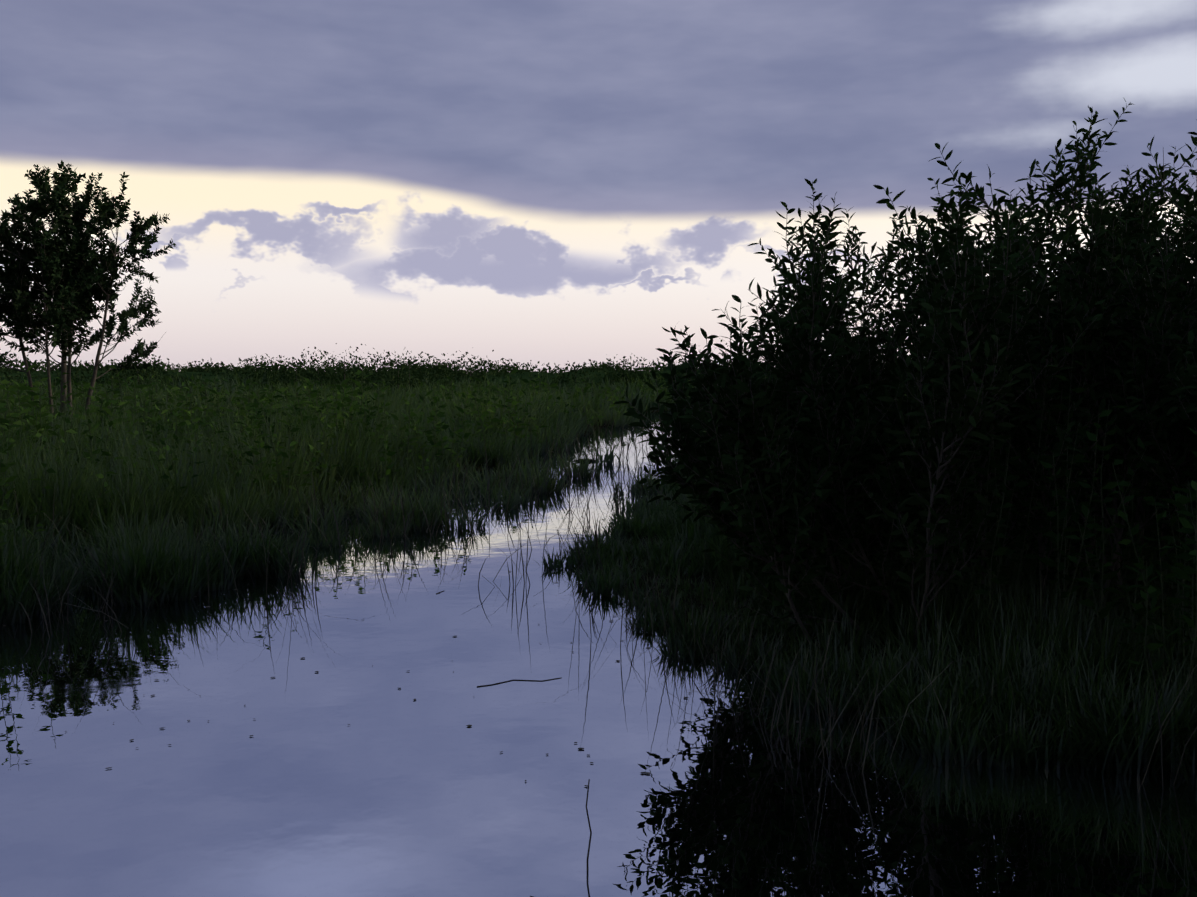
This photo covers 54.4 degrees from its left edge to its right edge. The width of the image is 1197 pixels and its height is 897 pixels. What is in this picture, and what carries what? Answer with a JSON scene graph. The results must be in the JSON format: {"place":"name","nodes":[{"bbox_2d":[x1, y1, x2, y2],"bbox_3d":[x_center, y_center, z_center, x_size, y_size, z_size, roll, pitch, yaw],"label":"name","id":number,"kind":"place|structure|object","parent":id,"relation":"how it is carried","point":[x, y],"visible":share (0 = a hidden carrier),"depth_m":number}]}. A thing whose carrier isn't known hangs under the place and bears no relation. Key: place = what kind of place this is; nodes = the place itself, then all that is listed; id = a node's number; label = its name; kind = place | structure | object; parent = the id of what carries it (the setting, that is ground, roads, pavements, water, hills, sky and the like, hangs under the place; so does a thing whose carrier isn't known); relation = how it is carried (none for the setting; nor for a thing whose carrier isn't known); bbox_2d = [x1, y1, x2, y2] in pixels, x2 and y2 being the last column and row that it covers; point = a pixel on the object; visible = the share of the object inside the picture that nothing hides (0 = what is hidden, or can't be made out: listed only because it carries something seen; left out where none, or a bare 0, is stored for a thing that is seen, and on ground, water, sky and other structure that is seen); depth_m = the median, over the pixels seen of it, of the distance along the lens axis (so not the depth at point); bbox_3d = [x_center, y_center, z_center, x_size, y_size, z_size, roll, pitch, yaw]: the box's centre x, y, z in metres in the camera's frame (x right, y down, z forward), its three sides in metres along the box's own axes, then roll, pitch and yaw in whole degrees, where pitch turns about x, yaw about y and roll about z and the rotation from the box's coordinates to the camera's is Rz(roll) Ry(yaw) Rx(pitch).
{"place":"outdoors","nodes":[
{"label":"outdoors","id":0,"kind":"place"},
{"bbox_2d":[0,410,1196,896],"bbox_3d":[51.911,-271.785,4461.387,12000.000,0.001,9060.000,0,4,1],"label":"water","id":1,"kind":"structure","parent":0,"point":[276,776],"depth_m":4.87},
{"bbox_2d":[1,451,822,821],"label":"water flecks","id":2,"kind":"object","parent":1,"relation":"on","point":[415,699],"visible":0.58,"depth_m":5.78},
{"bbox_2d":[436,591,591,896],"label":"floating stems","id":3,"kind":"object","parent":1,"relation":"on","point":[588,780],"visible":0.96,"depth_m":3.84},
{"bbox_2d":[2,413,1196,792],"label":"reeds","id":4,"kind":"object","parent":1,"relation":"in","point":[672,601],"visible":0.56,"depth_m":8.62},
{"bbox_2d":[0,0,1196,372],"label":"sky","id":5,"kind":"structure","parent":0,"point":[558,182]},
{"bbox_2d":[0,408,1196,787],"bbox_3d":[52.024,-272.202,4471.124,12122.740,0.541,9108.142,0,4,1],"label":"ground","id":6,"kind":"structure","parent":0,"point":[655,576],"depth_m":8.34},
{"bbox_2d":[0,160,176,419],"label":"tree","id":7,"kind":"object","parent":6,"relation":"on","point":[72,259],"depth_m":27.09},
{"bbox_2d":[0,369,778,392],"bbox_3d":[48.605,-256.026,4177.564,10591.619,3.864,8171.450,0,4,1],"label":"reed canopy","id":8,"kind":"object","parent":6,"relation":"on","point":[208,376],"visible":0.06,"depth_m":128.24},
{"bbox_2d":[1,369,888,404],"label":"grass","id":9,"kind":"structure","parent":6,"relation":"on","point":[424,386],"depth_m":78.58},
{"bbox_2d":[0,340,1011,394],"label":"shrub","id":10,"kind":"object","parent":6,"relation":"on","point":[329,373],"depth_m":109.36},
{"bbox_2d":[0,378,1033,514],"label":"grass","id":11,"kind":"structure","parent":6,"relation":"on","point":[343,470],"depth_m":17.45},
{"bbox_2d":[0,346,1196,713],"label":"marsh herb","id":12,"kind":"object","parent":6,"relation":"on","point":[1154,592],"depth_m":8.56},
{"bbox_2d":[613,99,1196,645],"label":"willow thicket","id":13,"kind":"object","parent":6,"relation":"on","point":[733,493],"depth_m":6.98}
]}

